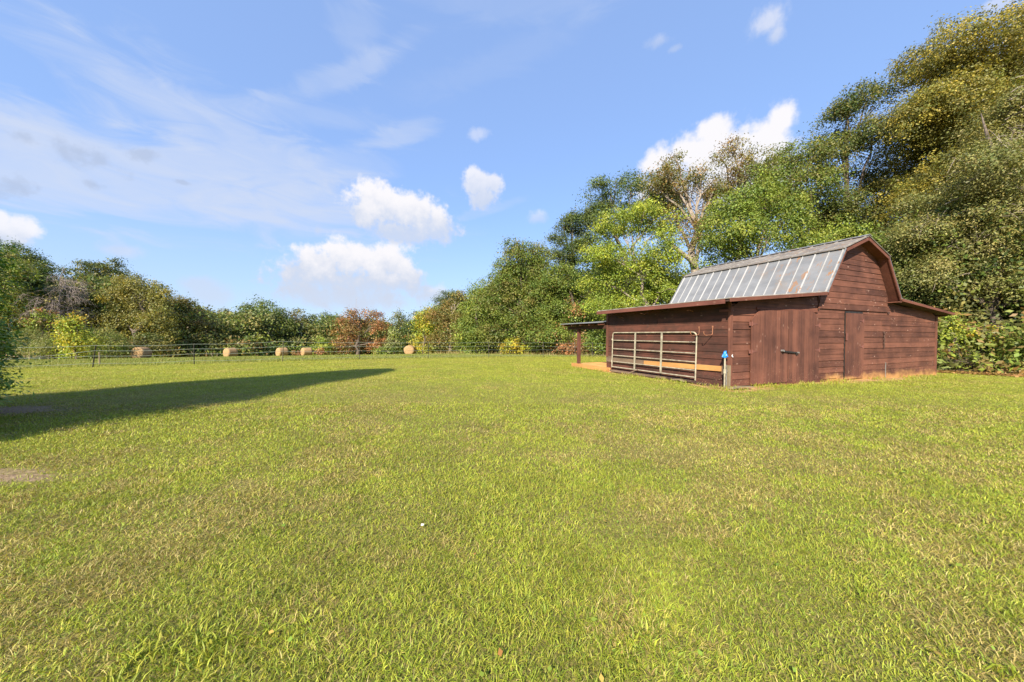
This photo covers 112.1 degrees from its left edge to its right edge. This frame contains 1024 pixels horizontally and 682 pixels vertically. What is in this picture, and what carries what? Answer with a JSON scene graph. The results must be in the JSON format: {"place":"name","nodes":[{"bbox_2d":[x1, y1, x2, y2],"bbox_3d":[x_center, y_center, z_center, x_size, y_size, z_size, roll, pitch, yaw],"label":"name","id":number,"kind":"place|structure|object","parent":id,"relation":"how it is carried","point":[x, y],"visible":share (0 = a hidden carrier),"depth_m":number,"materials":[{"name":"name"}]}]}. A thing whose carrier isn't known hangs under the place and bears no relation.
{"place":"outdoors","nodes":[
{"label":"outdoors","id":0,"kind":"place"},
{"bbox_2d":[0,349,605,368],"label":"field grass","id":1,"kind":"structure","parent":0,"point":[170,360],"depth_m":25.12,"materials":[{"name":"green plant"}]},
{"bbox_2d":[0,0,1022,328],"label":"sky","id":2,"kind":"structure","parent":0,"point":[313,156],"materials":[{"name":"blue"}]},
{"bbox_2d":[0,356,1023,681],"bbox_3d":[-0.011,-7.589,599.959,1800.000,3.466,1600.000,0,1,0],"label":"ground","id":3,"kind":"structure","parent":0,"point":[188,492],"depth_m":2.37,"materials":[{"name":"green plant"}]},
{"bbox_2d":[0,238,50,404],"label":"maple tree","id":4,"kind":"object","parent":3,"relation":"on","point":[7,346],"visible":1,"depth_m":5.60,"materials":[{"name":"green plant"}]},
{"bbox_2d":[0,243,51,317],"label":"broad tree","id":5,"kind":"object","parent":3,"relation":"on","point":[15,261],"visible":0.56,"depth_m":39.78,"materials":[{"name":"green plant"}]},
{"bbox_2d":[0,240,70,330],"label":"broad tree","id":6,"kind":"object","parent":3,"relation":"on","point":[36,260],"visible":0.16,"depth_m":47.33,"materials":[{"name":"green plant"}]},
{"bbox_2d":[16,307,59,358],"bbox_3d":[-54.161,-0.709,39.621,3.254,6.558,3.316,0,1,-25],"label":"leafy shrub","id":7,"kind":"object","parent":3,"relation":"on","point":[40,322],"visible":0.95,"depth_m":39.28,"materials":[{"name":"green plant"}]},
{"bbox_2d":[9,326,71,358],"bbox_3d":[-51.754,0.313,38.293,7.473,4.246,5.202,0,1,9],"label":"willow shrub","id":8,"kind":"object","parent":3,"relation":"on","point":[44,342],"visible":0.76,"depth_m":37.34,"materials":[{"name":"green plant"}]},
{"bbox_2d":[8,267,100,356],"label":"dead tree","id":9,"kind":"object","parent":3,"relation":"on","point":[66,287],"visible":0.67,"depth_m":41.90,"materials":[{"name":"plant"}]},
{"bbox_2d":[43,308,112,358],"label":"young tree","id":10,"kind":"object","parent":3,"relation":"on","point":[73,333],"visible":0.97,"depth_m":33.51,"materials":[{"name":"green plant"}]},
{"bbox_2d":[55,257,134,282],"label":"tree","id":11,"kind":"object","parent":3,"relation":"on","point":[93,267],"visible":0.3,"depth_m":52.21,"materials":[{"name":"green plant"}]},
{"bbox_2d":[80,325,136,358],"bbox_3d":[-45.033,0.245,38.153,5.583,4.214,4.360,0,1,0],"label":"willow shrub","id":12,"kind":"object","parent":3,"relation":"on","point":[117,344],"visible":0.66,"depth_m":37.90,"materials":[{"name":"green plant"}]},
{"bbox_2d":[87,270,189,344],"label":"oak tree","id":13,"kind":"object","parent":3,"relation":"on","point":[150,318],"visible":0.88,"depth_m":44.64,"materials":[{"name":"green plant"}]},
{"bbox_2d":[130,347,151,357],"bbox_3d":[-42.441,1.399,39.532,1.372,1.463,1.394,-16,4,-9],"label":"hay bale","id":14,"kind":"object","parent":3,"relation":"on","point":[140,352],"visible":0.87,"depth_m":38.99},
{"bbox_2d":[119,330,174,356],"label":"leafy shrub","id":15,"kind":"object","parent":3,"relation":"on","point":[146,336],"visible":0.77,"depth_m":41.20,"materials":[{"name":"green plant"}]},
{"bbox_2d":[143,294,223,342],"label":"oak tree","id":16,"kind":"object","parent":3,"relation":"on","point":[204,324],"visible":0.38,"depth_m":49.51,"materials":[{"name":"green plant"}]},
{"bbox_2d":[214,307,230,315],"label":"broad tree","id":17,"kind":"object","parent":3,"relation":"on","point":[225,309],"visible":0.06,"depth_m":67.23,"materials":[{"name":"green plant"}]},
{"bbox_2d":[223,348,237,356],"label":"hay bale","id":18,"kind":"object","parent":3,"relation":"on","point":[225,350],"visible":0.66,"depth_m":44.58},
{"bbox_2d":[233,294,301,337],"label":"oak tree","id":19,"kind":"object","parent":3,"relation":"on","point":[280,311],"visible":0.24,"depth_m":61.16,"materials":[{"name":"green plant"}]},
{"bbox_2d":[275,347,287,355],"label":"hay bale","id":20,"kind":"object","parent":3,"relation":"on","point":[284,351],"visible":0.77,"depth_m":46.13},
{"bbox_2d":[284,308,310,348],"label":"broad tree","id":21,"kind":"object","parent":3,"relation":"on","point":[301,318],"visible":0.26,"depth_m":65.62,"materials":[{"name":"green plant"}]},
{"bbox_2d":[3,341,605,366],"bbox_3d":[-5.520,0.796,22.733,41.420,1.662,0.120,0,1,-19],"label":"wire fence","id":22,"kind":"object","parent":3,"relation":"on","point":[359,346],"visible":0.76,"depth_m":19.99,"materials":[{"name":"grey metal"}]},
{"bbox_2d":[301,348,311,354],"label":"hay bale","id":23,"kind":"object","parent":3,"relation":"on","point":[306,351],"visible":0.85,"depth_m":49.09},
{"bbox_2d":[288,345,326,355],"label":"leafy shrub","id":24,"kind":"object","parent":3,"relation":"on","point":[321,351],"visible":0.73,"depth_m":50.03,"materials":[{"name":"brown plant"}]},
{"bbox_2d":[300,337,335,354],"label":"leafy shrub","id":25,"kind":"object","parent":3,"relation":"on","point":[324,343],"visible":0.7,"depth_m":54.47,"materials":[{"name":"green plant"}]},
{"bbox_2d":[303,309,341,327],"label":"broad tree","id":26,"kind":"object","parent":3,"relation":"on","point":[313,316],"visible":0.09,"depth_m":68.38,"materials":[{"name":"green plant"}]},
{"bbox_2d":[326,307,396,354],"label":"oak tree","id":27,"kind":"object","parent":3,"relation":"on","point":[351,322],"visible":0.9,"depth_m":58.05,"materials":[{"name":"red plant"}]},
{"bbox_2d":[371,344,403,353],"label":"leafy shrub","id":28,"kind":"object","parent":3,"relation":"on","point":[380,350],"visible":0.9,"depth_m":54.04,"materials":[{"name":"green plant"}]},
{"bbox_2d":[382,324,405,353],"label":"cedar tree","id":29,"kind":"object","parent":3,"relation":"on","point":[394,337],"visible":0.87,"depth_m":54.88,"materials":[{"name":"green plant"}]},
{"bbox_2d":[378,308,411,340],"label":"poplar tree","id":30,"kind":"object","parent":3,"relation":"on","point":[398,316],"visible":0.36,"depth_m":65.42,"materials":[{"name":"green plant"}]},
{"bbox_2d":[395,307,424,350],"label":"broad tree","id":31,"kind":"object","parent":3,"relation":"on","point":[406,330],"visible":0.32,"depth_m":61.45,"materials":[{"name":"green plant"}]},
{"bbox_2d":[404,345,415,353],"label":"hay bale","id":32,"kind":"object","parent":3,"relation":"on","point":[409,349],"visible":0.88,"depth_m":45.40},
{"bbox_2d":[404,303,441,353],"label":"young tree","id":33,"kind":"object","parent":3,"relation":"on","point":[425,330],"visible":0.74,"depth_m":46.90,"materials":[{"name":"yellow plant"}]},
{"bbox_2d":[418,287,471,352],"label":"broad tree","id":34,"kind":"object","parent":3,"relation":"on","point":[453,316],"visible":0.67,"depth_m":44.42,"materials":[{"name":"green plant"}]},
{"bbox_2d":[430,289,463,330],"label":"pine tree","id":35,"kind":"object","parent":3,"relation":"on","point":[445,293],"visible":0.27,"depth_m":53.95,"materials":[{"name":"green plant"}]},
{"bbox_2d":[443,276,506,353],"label":"broad tree","id":36,"kind":"object","parent":3,"relation":"on","point":[465,322],"visible":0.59,"depth_m":39.90,"materials":[{"name":"green plant"}]},
{"bbox_2d":[0,190,1023,349],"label":"woodland","id":37,"kind":"object","parent":3,"relation":"on","point":[246,322],"visible":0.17,"depth_m":43.19,"materials":[{"name":"green plant"}]},
{"bbox_2d":[0,304,1023,374],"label":"undergrowth","id":38,"kind":"object","parent":3,"relation":"on","point":[250,346],"visible":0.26,"depth_m":40.66,"materials":[{"name":"green plant"}]},
{"bbox_2d":[457,236,568,353],"bbox_3d":[0.518,-4.775,38.003,12.583,13.154,9.617,0,1,0],"label":"oak tree","id":39,"kind":"object","parent":3,"relation":"on","point":[509,281],"visible":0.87,"depth_m":36.54,"materials":[{"name":"green plant"}]},
{"bbox_2d":[497,334,535,353],"bbox_3d":[0.240,0.713,35.666,4.103,2.951,2.782,0,1,-18],"label":"leafy shrub","id":40,"kind":"object","parent":3,"relation":"on","point":[510,342],"visible":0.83,"depth_m":35.39,"materials":[{"name":"yellow plant"}]},
{"bbox_2d":[34,363,1014,681],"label":"fallen leaves","id":41,"kind":"object","parent":3,"relation":"on","point":[500,651],"visible":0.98,"depth_m":1.47,"materials":[{"name":"brown plant"}]},
{"bbox_2d":[512,258,605,354],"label":"broad tree","id":42,"kind":"object","parent":3,"relation":"on","point":[552,334],"visible":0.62,"depth_m":33.87,"materials":[{"name":"green plant"}]},
{"bbox_2d":[537,212,594,332],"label":"pine tree","id":43,"kind":"object","parent":3,"relation":"on","point":[563,252],"visible":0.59,"depth_m":39.06,"materials":[{"name":"green plant"}]},
{"bbox_2d":[552,335,593,355],"bbox_3d":[5.942,0.481,32.107,5.141,3.438,4.659,0,1,0],"label":"leafy shrub","id":44,"kind":"object","parent":3,"relation":"on","point":[571,348],"visible":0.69,"depth_m":30.94,"materials":[{"name":"brown plant"}]},
{"bbox_2d":[581,318,605,354],"bbox_3d":[8.186,-0.191,29.394,5.244,3.653,3.874,0,1,0],"label":"leafy shrub","id":45,"kind":"object","parent":3,"relation":"on","point":[597,337],"visible":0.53,"depth_m":29.07,"materials":[{"name":"green plant"}]},
{"bbox_2d":[556,164,694,305],"bbox_3d":[12.662,-9.001,38.601,15.569,22.023,9.451,0,1,0],"label":"broad tree","id":46,"kind":"object","parent":3,"relation":"on","point":[596,207],"visible":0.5,"depth_m":38.15,"materials":[{"name":"green plant"}]},
{"bbox_2d":[567,195,694,320],"bbox_3d":[10.035,-4.927,27.496,11.360,13.131,8.087,0,1,-29],"label":"young tree","id":47,"kind":"object","parent":3,"relation":"on","point":[661,287],"visible":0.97,"depth_m":26.64,"materials":[{"name":"green plant"}]},
{"bbox_2d":[609,370,691,380],"bbox_3d":[4.314,1.104,11.166,0.160,0.059,3.350,0,1,-23],"label":"rotten board","id":48,"kind":"object","parent":3,"relation":"on","point":[641,374],"visible":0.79,"depth_m":11.19,"materials":[{"name":"brown wood"}]},
{"bbox_2d":[631,147,734,272],"bbox_3d":[15.097,-7.514,30.371,8.908,18.650,6.568,1,1,19],"label":"oak tree","id":49,"kind":"object","parent":3,"relation":"on","point":[665,190],"visible":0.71,"depth_m":30.11,"materials":[{"name":"green plant"}]},
{"bbox_2d":[666,377,712,385],"bbox_3d":[4.912,1.124,9.627,0.090,0.069,1.451,0,1,-22],"label":"split board","id":50,"kind":"object","parent":3,"relation":"on","point":[696,382],"visible":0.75,"depth_m":9.43,"materials":[{"name":"wood"}]},
{"bbox_2d":[722,351,727,386],"bbox_3d":[5.350,0.736,8.676,0.177,0.981,0.093,0,1,-34],"label":"yard hydrant","id":51,"kind":"object","parent":3,"relation":"on","point":[725,356],"visible":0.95,"depth_m":8.66,"materials":[{"name":"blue metal"}]},
{"bbox_2d":[727,365,730,386],"bbox_3d":[5.468,0.922,8.719,0.064,0.610,0.070,0,1,-20],"label":"wooden stake","id":52,"kind":"object","parent":3,"relation":"on","point":[728,375],"visible":0.64,"depth_m":8.69,"materials":[{"name":"grey wood"}]},
{"bbox_2d":[727,386,753,388],"bbox_3d":[5.593,1.133,8.455,0.726,0.052,0.130,0,1,-17],"label":"wood plank","id":53,"kind":"object","parent":3,"relation":"on","point":[735,387],"visible":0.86,"depth_m":8.41,"materials":[{"name":"beige wood"}]},
{"bbox_2d":[697,129,809,259],"bbox_3d":[23.876,-8.950,34.379,11.309,22.209,6.983,0,1,-15],"label":"oak tree","id":54,"kind":"object","parent":3,"relation":"on","point":[731,149],"visible":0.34,"depth_m":33.39,"materials":[{"name":"green plant"}]},
{"bbox_2d":[560,234,954,386],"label":"barn","id":55,"kind":"structure","parent":3,"relation":"on","point":[834,310],"depth_m":10.82,"materials":[{"name":"wood"}]},
{"bbox_2d":[611,331,697,379],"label":"farm gate","id":56,"kind":"structure","parent":55,"relation":"attached to","point":[660,359],"depth_m":10.67,"materials":[{"name":"silver metal"}]},
{"bbox_2d":[749,310,799,384],"bbox_3d":[7.116,0.157,9.328,2.059,1.970,0.107,0,1,-23],"label":"double door","id":57,"kind":"structure","parent":55,"relation":"in","point":[768,352],"depth_m":9.26,"materials":[{"name":"paint"}]},
{"bbox_2d":[787,310,820,381],"bbox_3d":[8.418,0.144,9.910,1.547,2.015,0.047,0,1,-23],"label":"double door","id":58,"kind":"structure","parent":55,"relation":"in","point":[803,326],"depth_m":9.87,"materials":[{"name":"paint"}]},
{"bbox_2d":[845,313,863,378],"bbox_3d":[10.902,0.155,10.963,1.082,2.065,0.053,0,1,-23],"label":"door","id":59,"kind":"structure","parent":55,"relation":"in","point":[854,345],"depth_m":10.93,"materials":[{"name":"paint"}]},
{"bbox_2d":[537,354,1023,376],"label":"leaf litter","id":60,"kind":"object","parent":3,"relation":"on","point":[981,373],"visible":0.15,"depth_m":14.52,"materials":[{"name":"brown plant"}]},
{"bbox_2d":[683,164,886,272],"bbox_3d":[18.179,-5.001,23.285,13.043,13.493,6.572,0,1,0],"label":"maple tree","id":61,"kind":"object","parent":3,"relation":"on","point":[739,208],"visible":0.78,"depth_m":22.72,"materials":[{"name":"green plant"}]},
{"bbox_2d":[736,130,879,243],"bbox_3d":[24.188,-7.823,28.953,11.651,19.593,8.766,0,1,0],"label":"broad tree","id":62,"kind":"object","parent":3,"relation":"on","point":[789,164],"visible":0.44,"depth_m":27.73,"materials":[{"name":"green plant"}]},
{"bbox_2d":[789,72,912,239],"bbox_3d":[28.381,-9.755,28.922,11.394,23.585,8.164,0,1,0],"label":"broad tree","id":63,"kind":"object","parent":3,"relation":"on","point":[846,108],"visible":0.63,"depth_m":27.56,"materials":[{"name":"green plant"}]},
{"bbox_2d":[855,0,1023,284],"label":"maple tree","id":64,"kind":"object","parent":3,"relation":"on","point":[927,119],"visible":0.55,"depth_m":23.44,"materials":[{"name":"green plant"}]},
{"bbox_2d":[877,75,1023,329],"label":"broad tree","id":65,"kind":"object","parent":3,"relation":"on","point":[1008,156],"visible":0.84,"depth_m":18.44,"materials":[{"name":"green plant"}]},
{"bbox_2d":[937,309,996,366],"bbox_3d":[21.538,0.135,16.889,2.421,3.250,3.266,1,1,41],"label":"leafy shrub","id":66,"kind":"object","parent":3,"relation":"on","point":[948,329],"visible":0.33,"depth_m":16.33,"materials":[{"name":"green plant"}]},
{"bbox_2d":[937,340,1022,371],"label":"bramble shrub","id":67,"kind":"object","parent":3,"relation":"on","point":[969,364],"visible":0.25,"depth_m":15.63,"materials":[{"name":"green plant"}]},
{"bbox_2d":[948,322,1022,360],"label":"leafy shrub","id":68,"kind":"object","parent":3,"relation":"on","point":[972,335],"visible":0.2,"depth_m":16.50,"materials":[{"name":"green plant"}]},
{"bbox_2d":[976,323,1023,368],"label":"leafy shrub","id":69,"kind":"object","parent":3,"relation":"on","point":[1021,351],"visible":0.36,"depth_m":15.72,"materials":[{"name":"green plant"}]}
]}

